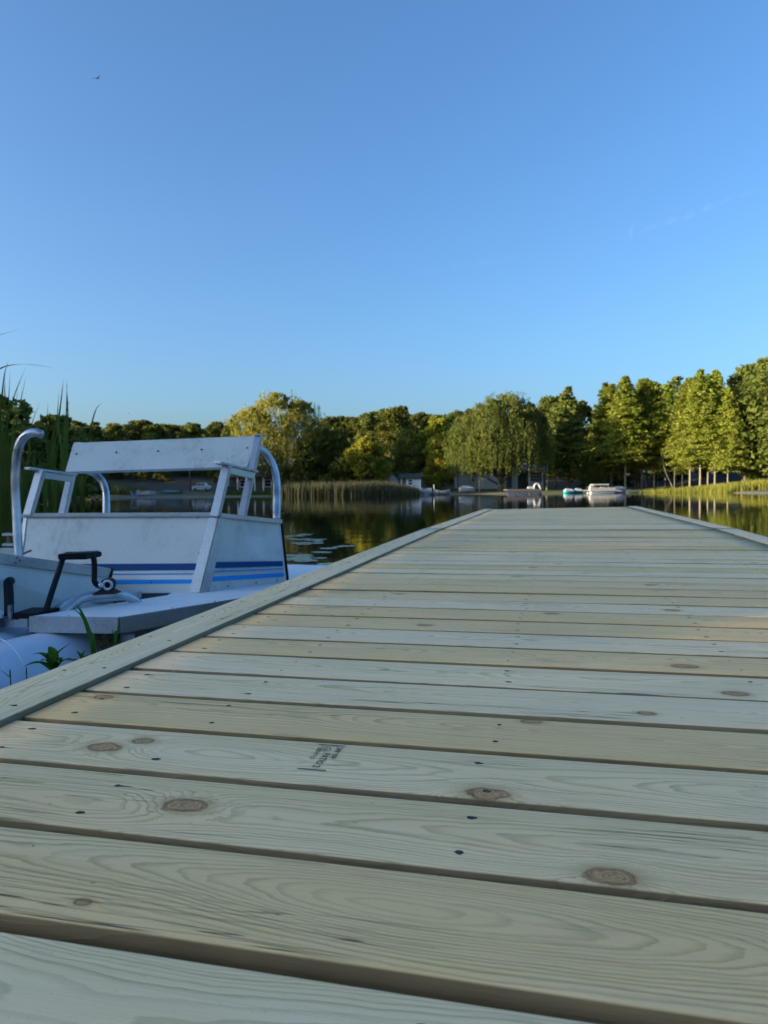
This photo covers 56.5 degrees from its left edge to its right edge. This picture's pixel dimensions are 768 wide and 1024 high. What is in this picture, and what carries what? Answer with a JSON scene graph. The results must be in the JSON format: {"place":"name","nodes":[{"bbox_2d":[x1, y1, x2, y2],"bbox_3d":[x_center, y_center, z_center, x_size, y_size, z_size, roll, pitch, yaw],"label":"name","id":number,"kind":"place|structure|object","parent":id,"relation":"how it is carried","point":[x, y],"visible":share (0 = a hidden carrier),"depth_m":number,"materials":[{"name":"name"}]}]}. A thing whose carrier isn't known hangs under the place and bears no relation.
{"place":"outdoors","nodes":[
{"label":"outdoors","id":0,"kind":"place"},
{"bbox_2d":[0,0,767,464],"label":"sky","id":1,"kind":"structure","parent":0,"point":[353,208],"materials":[{"name":"blue"}]},
{"bbox_2d":[21,493,767,564],"bbox_3d":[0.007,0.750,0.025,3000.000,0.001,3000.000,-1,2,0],"label":"water","id":2,"kind":"structure","parent":0,"point":[362,523],"depth_m":26.48,"materials":[{"name":"green liquid"}]},
{"bbox_2d":[4,466,7,547],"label":"cattail","id":3,"kind":"object","parent":2,"relation":"in","point":[5,512],"visible":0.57,"depth_m":5.37,"materials":[{"name":"green plant"}]},
{"bbox_2d":[2,372,25,547],"bbox_3d":[-2.812,-0.238,5.478,0.173,1.769,0.415,-2,2,-30],"label":"cattail","id":4,"kind":"object","parent":2,"relation":"on","point":[8,453],"visible":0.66,"depth_m":5.49,"materials":[{"name":"green plant"}]},
{"bbox_2d":[0,329,46,547],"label":"cattail","id":5,"kind":"object","parent":2,"relation":"on","point":[2,459],"visible":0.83,"depth_m":5.10,"materials":[{"name":"green plant"}]},
{"bbox_2d":[20,463,26,520],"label":"cattail","id":6,"kind":"object","parent":2,"relation":"in","point":[22,478],"visible":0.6,"depth_m":5.78,"materials":[{"name":"green plant"}]},
{"bbox_2d":[23,458,33,501],"bbox_3d":[-2.783,0.087,5.626,0.082,1.109,0.273,-1,2,-27],"label":"cattail","id":7,"kind":"object","parent":2,"relation":"in","point":[27,488],"visible":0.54,"depth_m":5.55,"materials":[{"name":"green plant"}]},
{"bbox_2d":[21,410,36,491],"bbox_3d":[-2.796,-0.114,5.657,0.143,1.509,0.280,-2,2,-39],"label":"cattail","id":8,"kind":"object","parent":2,"relation":"on","point":[29,473],"visible":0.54,"depth_m":5.56,"materials":[{"name":"green plant"}]},
{"bbox_2d":[38,453,47,512],"bbox_3d":[-3.243,-0.034,6.824,0.090,1.281,0.404,-1,2,-15],"label":"cattail","id":9,"kind":"object","parent":2,"relation":"in","point":[45,490],"visible":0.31,"depth_m":6.83,"materials":[{"name":"green plant"}]},
{"bbox_2d":[24,644,74,669],"bbox_3d":[-0.762,0.554,1.651,0.112,0.499,0.138,-1,2,-21],"label":"milkweed plant","id":10,"kind":"object","parent":2,"relation":"in","point":[53,659],"visible":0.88,"depth_m":1.66,"materials":[{"name":"green plant"}]},
{"bbox_2d":[49,479,59,512],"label":"cattail","id":11,"kind":"object","parent":2,"relation":"in","point":[54,494],"visible":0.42,"depth_m":5.24,"materials":[{"name":"green plant"}]},
{"bbox_2d":[46,383,68,512],"bbox_3d":[-2.589,-0.210,5.670,0.136,1.696,0.287,-1,2,-10],"label":"cattail","id":12,"kind":"object","parent":2,"relation":"in","point":[51,462],"visible":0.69,"depth_m":5.58,"materials":[{"name":"green plant"}]},
{"bbox_2d":[56,464,59,512],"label":"cattail","id":13,"kind":"object","parent":2,"relation":"in","point":[58,495],"visible":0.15,"depth_m":5.78,"materials":[{"name":"green plant"}]},
{"bbox_2d":[55,394,68,495],"bbox_3d":[-2.484,-0.191,5.551,0.131,1.663,0.333,-2,2,-41],"label":"cattail","id":14,"kind":"object","parent":2,"relation":"in","point":[64,460],"visible":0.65,"depth_m":5.43,"materials":[{"name":"green plant"}]},
{"bbox_2d":[68,457,81,512],"bbox_3d":[-2.485,0.051,5.807,0.113,1.163,0.373,-2,2,-29],"label":"cattail","id":15,"kind":"object","parent":2,"relation":"in","point":[74,500],"visible":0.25,"depth_m":5.82,"materials":[{"name":"green plant"}]},
{"bbox_2d":[74,604,95,654],"bbox_3d":[-0.743,0.489,1.786,0.063,0.520,0.008,-1,2,0],"label":"grass blade","id":16,"kind":"object","parent":2,"relation":"on","point":[91,636],"depth_m":1.78,"materials":[{"name":"green plant"}]},
{"bbox_2d":[76,407,103,512],"bbox_3d":[-2.420,-0.142,5.906,0.229,1.543,0.447,-2,2,-30],"label":"cattail","id":17,"kind":"object","parent":2,"relation":"on","point":[82,494],"visible":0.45,"depth_m":5.87,"materials":[{"name":"green plant"}]},
{"bbox_2d":[88,630,121,650],"bbox_3d":[-1.146,0.531,2.974,0.165,0.168,0.309,-2,2,-30],"label":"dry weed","id":18,"kind":"object","parent":2,"relation":"on","point":[107,640],"visible":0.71,"depth_m":2.90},
{"bbox_2d":[113,616,119,645],"bbox_3d":[-0.709,0.510,1.906,0.018,0.469,0.007,-1,2,0],"label":"grass blade","id":19,"kind":"object","parent":2,"relation":"on","point":[115,637],"depth_m":1.90,"materials":[{"name":"green plant"}]},
{"bbox_2d":[137,490,156,495],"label":"pontoon boat","id":20,"kind":"object","parent":2,"relation":"on","point":[146,493],"visible":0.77,"depth_m":81.17,"materials":[{"name":"metal"}]},
{"bbox_2d":[0,428,326,688],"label":"pedal boat","id":21,"kind":"object","parent":2,"relation":"on","point":[140,574],"visible":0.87,"depth_m":3.66,"materials":[{"name":"white paint"}]},
{"bbox_2d":[271,479,419,496],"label":"reeds","id":22,"kind":"object","parent":2,"relation":"on","point":[355,488],"visible":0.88,"depth_m":76.87,"materials":[{"name":"plant"}]},
{"bbox_2d":[0,528,767,1023],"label":"dock section","id":23,"kind":"object","parent":2,"relation":"in","point":[464,776],"visible":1,"depth_m":0.87,"materials":[{"name":"brown wood"}]},
{"bbox_2d":[421,488,431,494],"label":"pontoon boat","id":24,"kind":"object","parent":2,"relation":"on","point":[427,491],"visible":0.91,"depth_m":81.53,"materials":[{"name":"metal"}]},
{"bbox_2d":[434,489,449,494],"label":"rowboat","id":25,"kind":"object","parent":2,"relation":"on","point":[439,492],"visible":1,"depth_m":81.71,"materials":[{"name":"grey"}]},
{"bbox_2d":[503,483,541,494],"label":"swim raft","id":26,"kind":"object","parent":2,"relation":"on","point":[532,490],"visible":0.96,"depth_m":72.77,"materials":[{"name":"grey"}]},
{"bbox_2d":[428,506,731,530],"bbox_3d":[2.062,0.836,8.215,2.264,1.656,5.722,0,2,13],"label":"dock section","id":27,"kind":"object","parent":2,"relation":"in","point":[619,518],"visible":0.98,"depth_m":6.76,"materials":[{"name":"brown wood"}]},
{"bbox_2d":[586,484,617,492],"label":"pontoon boat","id":28,"kind":"object","parent":2,"relation":"on","point":[601,490],"visible":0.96,"depth_m":82.56,"materials":[{"name":"metal"}]},
{"bbox_2d":[613,486,625,492],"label":"rowboat","id":29,"kind":"object","parent":2,"relation":"on","point":[621,489],"visible":0.76,"depth_m":83.89,"materials":[{"name":"grey"}]},
{"bbox_2d":[71,466,767,497],"bbox_3d":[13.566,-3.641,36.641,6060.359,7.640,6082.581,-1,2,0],"label":"ground","id":30,"kind":"structure","parent":0,"point":[178,482],"depth_m":106.86,"materials":[{"name":"green plant"}]},
{"bbox_2d":[0,394,50,512],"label":"broadleaf tree","id":31,"kind":"object","parent":30,"relation":"on","point":[25,413],"visible":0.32,"depth_m":26.14,"materials":[{"name":"green plant"}]},
{"bbox_2d":[20,422,61,503],"bbox_3d":[-22.207,-2.713,44.099,4.729,6.199,4.708,-1,2,-1],"label":"broadleaf tree","id":32,"kind":"object","parent":30,"relation":"on","point":[43,427],"visible":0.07,"depth_m":44.13,"materials":[{"name":"green plant"}]},
{"bbox_2d":[33,413,98,502],"bbox_3d":[-21.037,-2.990,45.760,5.051,6.650,5.074,-2,2,-30],"label":"broadleaf tree","id":33,"kind":"object","parent":30,"relation":"on","point":[74,435],"visible":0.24,"depth_m":45.04,"materials":[{"name":"green plant"}]},
{"bbox_2d":[71,420,88,426],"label":"broadleaf tree","id":34,"kind":"object","parent":30,"relation":"on","point":[77,423],"visible":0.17,"depth_m":136.14,"materials":[{"name":"green plant"}]},
{"bbox_2d":[62,426,111,499],"bbox_3d":[-26.358,-3.796,61.752,5.584,7.352,5.609,-1,2,-20],"label":"broadleaf tree","id":35,"kind":"object","parent":30,"relation":"on","point":[90,479],"visible":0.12,"depth_m":61.28,"materials":[{"name":"green plant"}]},
{"bbox_2d":[91,426,109,441],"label":"broadleaf tree","id":36,"kind":"object","parent":30,"relation":"on","point":[97,431],"visible":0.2,"depth_m":120.84,"materials":[{"name":"green plant"}]},
{"bbox_2d":[102,424,130,477],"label":"broadleaf tree","id":37,"kind":"object","parent":30,"relation":"on","point":[111,435],"visible":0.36,"depth_m":116.83,"materials":[{"name":"green plant"}]},
{"bbox_2d":[106,472,126,478],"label":"broadleaf tree","id":38,"kind":"object","parent":30,"relation":"on","point":[116,475],"visible":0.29,"depth_m":115.25,"materials":[{"name":"green plant"}]},
{"bbox_2d":[93,481,150,494],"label":"reeds","id":39,"kind":"object","parent":30,"relation":"on","point":[120,489],"visible":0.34,"depth_m":82.75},
{"bbox_2d":[123,420,147,440],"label":"broadleaf tree","id":40,"kind":"object","parent":30,"relation":"on","point":[133,428],"visible":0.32,"depth_m":124.09,"materials":[{"name":"green plant"}]},
{"bbox_2d":[124,472,154,479],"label":"broadleaf tree","id":41,"kind":"object","parent":30,"relation":"on","point":[146,475],"visible":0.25,"depth_m":113.42,"materials":[{"name":"green plant"}]},
{"bbox_2d":[140,423,172,474],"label":"broadleaf tree","id":42,"kind":"object","parent":30,"relation":"on","point":[156,431],"visible":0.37,"depth_m":118.66,"materials":[{"name":"green plant"}]},
{"bbox_2d":[152,471,172,481],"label":"broadleaf tree","id":43,"kind":"object","parent":30,"relation":"on","point":[166,474],"visible":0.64,"depth_m":111.51,"materials":[{"name":"green plant"}]},
{"bbox_2d":[160,490,182,493],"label":"rowboat","id":44,"kind":"object","parent":30,"relation":"on","point":[171,492],"visible":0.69,"depth_m":84.11,"materials":[{"name":"teal"}]},
{"bbox_2d":[167,424,180,438],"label":"broadleaf tree","id":45,"kind":"object","parent":30,"relation":"on","point":[174,427],"visible":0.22,"depth_m":126.96,"materials":[{"name":"green plant"}]},
{"bbox_2d":[175,422,209,474],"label":"broadleaf tree","id":46,"kind":"object","parent":30,"relation":"on","point":[191,430],"visible":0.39,"depth_m":120.86,"materials":[{"name":"green plant"}]},
{"bbox_2d":[192,483,210,490],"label":"parked car","id":47,"kind":"object","parent":30,"relation":"on","point":[202,486],"visible":0.89,"depth_m":99.26,"materials":[{"name":"grey paint"}]},
{"bbox_2d":[207,470,220,483],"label":"broadleaf tree","id":48,"kind":"object","parent":30,"relation":"on","point":[214,478],"visible":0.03,"depth_m":96.86,"materials":[{"name":"green plant"}]},
{"bbox_2d":[205,424,229,437],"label":"broadleaf tree","id":49,"kind":"object","parent":30,"relation":"on","point":[214,431],"visible":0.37,"depth_m":124.84,"materials":[{"name":"green plant"}]},
{"bbox_2d":[213,489,270,495],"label":"grass","id":50,"kind":"structure","parent":30,"relation":"on","point":[237,492],"depth_m":80.71,"materials":[{"name":"green plant"}]},
{"bbox_2d":[228,468,303,491],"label":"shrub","id":51,"kind":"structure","parent":30,"relation":"on","point":[260,483],"depth_m":93.15,"materials":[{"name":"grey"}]},
{"bbox_2d":[216,389,335,481],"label":"willow tree","id":52,"kind":"object","parent":30,"relation":"on","point":[258,419],"visible":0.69,"depth_m":89.97,"materials":[{"name":"green plant"}]},
{"bbox_2d":[277,439,335,484],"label":"broadleaf tree","id":53,"kind":"object","parent":30,"relation":"on","point":[285,474],"visible":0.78,"depth_m":88.34,"materials":[{"name":"green plant"}]},
{"bbox_2d":[309,427,356,482],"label":"broadleaf tree","id":54,"kind":"object","parent":30,"relation":"on","point":[342,468],"visible":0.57,"depth_m":90.66,"materials":[{"name":"green plant"}]},
{"bbox_2d":[320,416,350,456],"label":"broadleaf tree","id":55,"kind":"object","parent":30,"relation":"on","point":[334,422],"visible":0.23,"depth_m":127.00,"materials":[{"name":"green plant"}]},
{"bbox_2d":[344,416,358,437],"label":"broadleaf tree","id":56,"kind":"object","parent":30,"relation":"on","point":[349,422],"visible":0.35,"depth_m":132.39,"materials":[{"name":"green plant"}]},
{"bbox_2d":[347,412,381,443],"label":"broadleaf tree","id":57,"kind":"object","parent":30,"relation":"on","point":[368,421],"visible":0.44,"depth_m":125.00,"materials":[{"name":"green plant"}]},
{"bbox_2d":[339,435,395,483],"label":"broadleaf tree","id":58,"kind":"object","parent":30,"relation":"on","point":[367,452],"visible":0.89,"depth_m":88.91,"materials":[{"name":"green plant"}]},
{"bbox_2d":[364,408,387,457],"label":"broadleaf tree","id":59,"kind":"object","parent":30,"relation":"on","point":[378,415],"visible":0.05,"depth_m":128.19,"materials":[{"name":"green plant"}]},
{"bbox_2d":[364,407,418,475],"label":"broadleaf tree","id":60,"kind":"object","parent":30,"relation":"on","point":[392,422],"visible":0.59,"depth_m":102.13,"materials":[{"name":"green plant"}]},
{"bbox_2d":[377,405,422,472],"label":"broadleaf tree","id":61,"kind":"object","parent":30,"relation":"on","point":[416,422],"visible":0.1,"depth_m":120.31,"materials":[{"name":"green plant"}]},
{"bbox_2d":[390,428,425,480],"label":"broadleaf tree","id":62,"kind":"object","parent":30,"relation":"on","point":[406,442],"visible":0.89,"depth_m":96.83,"materials":[{"name":"green plant"}]},
{"bbox_2d":[399,473,422,490],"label":"cottage","id":63,"kind":"structure","parent":30,"relation":"on","point":[412,479],"depth_m":88.71,"materials":[{"name":"white"}]},
{"bbox_2d":[413,411,429,450],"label":"broadleaf tree","id":64,"kind":"object","parent":30,"relation":"on","point":[424,420],"visible":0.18,"depth_m":126.73,"materials":[{"name":"green plant"}]},
{"bbox_2d":[417,416,455,489],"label":"broadleaf tree","id":65,"kind":"object","parent":30,"relation":"on","point":[436,432],"visible":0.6,"depth_m":96.78,"materials":[{"name":"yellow plant"}]},
{"bbox_2d":[423,449,449,489],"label":"broadleaf tree","id":66,"kind":"object","parent":30,"relation":"on","point":[432,472],"visible":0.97,"depth_m":91.18,"materials":[{"name":"green plant"}]},
{"bbox_2d":[442,410,463,481],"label":"broadleaf tree","id":67,"kind":"object","parent":30,"relation":"on","point":[450,417],"visible":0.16,"depth_m":105.11,"materials":[{"name":"green plant"}]},
{"bbox_2d":[459,485,473,491],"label":"rowboat","id":68,"kind":"object","parent":30,"relation":"on","point":[462,488],"visible":1,"depth_m":86.17,"materials":[{"name":"grey"}]},
{"bbox_2d":[469,463,488,491],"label":"tree","id":69,"kind":"object","parent":30,"relation":"on","point":[479,472],"visible":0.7,"depth_m":87.56,"materials":[{"name":"green plant"}]},
{"bbox_2d":[454,464,517,488],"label":"lake house","id":70,"kind":"structure","parent":30,"relation":"on","point":[509,483],"depth_m":97.85,"materials":[{"name":"beige"}]},
{"bbox_2d":[441,389,557,490],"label":"willow tree","id":71,"kind":"object","parent":30,"relation":"on","point":[498,437],"visible":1,"depth_m":87.33,"materials":[{"name":"green plant"}]},
{"bbox_2d":[516,464,545,488],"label":"porch house","id":72,"kind":"structure","parent":30,"relation":"on","point":[527,480],"depth_m":99.33,"materials":[{"name":"grey"}]},
{"bbox_2d":[519,474,524,488],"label":"door","id":73,"kind":"structure","parent":72,"relation":"in","point":[521,480],"depth_m":99.32,"materials":[{"name":"grey"}]},
{"bbox_2d":[527,475,539,481],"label":"window","id":74,"kind":"structure","parent":72,"relation":"in","point":[533,478],"depth_m":99.34,"materials":[{"name":"black"}]},
{"bbox_2d":[526,395,583,472],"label":"broadleaf tree","id":75,"kind":"object","parent":30,"relation":"on","point":[546,402],"visible":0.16,"depth_m":125.39,"materials":[{"name":"green plant"}]},
{"bbox_2d":[545,403,569,486],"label":"pine tree","id":76,"kind":"object","parent":30,"relation":"on","point":[551,416],"visible":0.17,"depth_m":107.41,"materials":[{"name":"green plant"}]},
{"bbox_2d":[545,386,593,488],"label":"cypress tree","id":77,"kind":"object","parent":30,"relation":"on","point":[565,437],"visible":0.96,"depth_m":94.92,"materials":[{"name":"green plant"}]},
{"bbox_2d":[557,461,584,481],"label":"broadleaf tree","id":78,"kind":"object","parent":30,"relation":"on","point":[572,478],"visible":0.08,"depth_m":116.03,"materials":[{"name":"green plant"}]},
{"bbox_2d":[566,400,596,468],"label":"broadleaf tree","id":79,"kind":"object","parent":30,"relation":"on","point":[583,413],"visible":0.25,"depth_m":129.87,"materials":[{"name":"green plant"}]},
{"bbox_2d":[577,459,606,486],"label":"broadleaf tree","id":80,"kind":"object","parent":30,"relation":"on","point":[592,470],"visible":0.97,"depth_m":93.58,"materials":[{"name":"green plant"}]},
{"bbox_2d":[578,469,608,487],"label":"broadleaf tree","id":81,"kind":"object","parent":30,"relation":"on","point":[582,484],"visible":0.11,"depth_m":108.87,"materials":[{"name":"green plant"}]},
{"bbox_2d":[588,381,608,482],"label":"pine tree","id":82,"kind":"object","parent":30,"relation":"on","point":[604,386],"visible":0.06,"depth_m":111.54,"materials":[{"name":"green plant"}]},
{"bbox_2d":[579,383,640,487],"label":"cypress tree","id":83,"kind":"object","parent":30,"relation":"on","point":[606,402],"visible":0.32,"depth_m":97.13,"materials":[{"name":"green plant"}]},
{"bbox_2d":[599,467,635,487],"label":"broadleaf tree","id":84,"kind":"object","parent":30,"relation":"on","point":[617,479],"visible":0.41,"depth_m":105.61,"materials":[{"name":"green plant"}]},
{"bbox_2d":[593,375,657,488],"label":"cypress tree","id":85,"kind":"object","parent":30,"relation":"on","point":[627,443],"visible":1,"depth_m":91.63,"materials":[{"name":"green plant"}]},
{"bbox_2d":[630,469,648,481],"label":"broadleaf tree","id":86,"kind":"object","parent":30,"relation":"on","point":[639,476],"visible":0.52,"depth_m":113.31,"materials":[{"name":"green plant"}]},
{"bbox_2d":[626,379,664,488],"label":"cypress tree","id":87,"kind":"object","parent":30,"relation":"on","point":[641,385],"visible":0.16,"depth_m":93.84,"materials":[{"name":"green plant"}]},
{"bbox_2d":[633,381,677,488],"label":"cypress tree","id":88,"kind":"object","parent":30,"relation":"on","point":[661,431],"visible":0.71,"depth_m":92.59,"materials":[{"name":"green plant"}]},
{"bbox_2d":[646,468,670,480],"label":"broadleaf tree","id":89,"kind":"object","parent":30,"relation":"on","point":[660,476],"visible":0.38,"depth_m":111.42,"materials":[{"name":"green plant"}]},
{"bbox_2d":[650,384,677,486],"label":"cypress tree","id":90,"kind":"object","parent":30,"relation":"on","point":[669,397],"visible":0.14,"depth_m":102.94,"materials":[{"name":"green plant"}]},
{"bbox_2d":[667,376,683,482],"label":"pine tree","id":91,"kind":"object","parent":30,"relation":"on","point":[676,380],"visible":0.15,"depth_m":107.00,"materials":[{"name":"green plant"}]},
{"bbox_2d":[666,470,696,479],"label":"broadleaf tree","id":92,"kind":"object","parent":30,"relation":"on","point":[679,476],"visible":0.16,"depth_m":109.39,"materials":[{"name":"green plant"}]},
{"bbox_2d":[669,434,694,485],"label":"cypress tree","id":93,"kind":"object","parent":30,"relation":"on","point":[680,471],"visible":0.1,"depth_m":91.60,"materials":[{"name":"green plant"}]},
{"bbox_2d":[661,377,714,487],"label":"cypress tree","id":94,"kind":"object","parent":30,"relation":"on","point":[687,383],"visible":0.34,"depth_m":85.49,"materials":[{"name":"green plant"}]},
{"bbox_2d":[668,368,733,484],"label":"cypress tree","id":95,"kind":"object","parent":30,"relation":"on","point":[703,415],"visible":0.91,"depth_m":82.84,"materials":[{"name":"green plant"}]},
{"bbox_2d":[694,468,709,477],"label":"broadleaf tree","id":96,"kind":"object","parent":30,"relation":"on","point":[703,473],"visible":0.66,"depth_m":107.38,"materials":[{"name":"green plant"}]},
{"bbox_2d":[697,373,721,485],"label":"cypress tree","id":97,"kind":"object","parent":30,"relation":"on","point":[711,380],"visible":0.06,"depth_m":86.20,"materials":[{"name":"green plant"}]},
{"bbox_2d":[711,369,725,484],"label":"cypress tree","id":98,"kind":"object","parent":30,"relation":"on","point":[717,374],"visible":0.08,"depth_m":89.07,"materials":[{"name":"green plant"}]},
{"bbox_2d":[700,385,752,481],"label":"cypress tree","id":99,"kind":"object","parent":30,"relation":"on","point":[732,458],"visible":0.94,"depth_m":81.11,"materials":[{"name":"green plant"}]},
{"bbox_2d":[726,363,764,481],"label":"broadleaf tree","id":100,"kind":"object","parent":30,"relation":"on","point":[733,380],"visible":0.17,"depth_m":90.39,"materials":[{"name":"green plant"}]},
{"bbox_2d":[729,365,767,475],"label":"broadleaf tree","id":101,"kind":"object","parent":30,"relation":"on","point":[763,432],"visible":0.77,"depth_m":79.97,"materials":[{"name":"green plant"}]},
{"bbox_2d":[733,356,767,473],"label":"broadleaf tree","id":102,"kind":"object","parent":30,"relation":"on","point":[761,364],"visible":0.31,"depth_m":84.85,"materials":[{"name":"green plant"}]},
{"bbox_2d":[737,441,767,481],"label":"broadleaf tree","id":103,"kind":"object","parent":30,"relation":"on","point":[753,475],"visible":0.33,"depth_m":83.72,"materials":[{"name":"green plant"}]},
{"bbox_2d":[420,488,638,492],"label":"grass","id":104,"kind":"structure","parent":0,"point":[522,488],"depth_m":91.34,"materials":[{"name":"green plant"}]},
{"bbox_2d":[639,478,767,492],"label":"marsh grass","id":105,"kind":"structure","parent":0,"point":[755,484],"depth_m":75.55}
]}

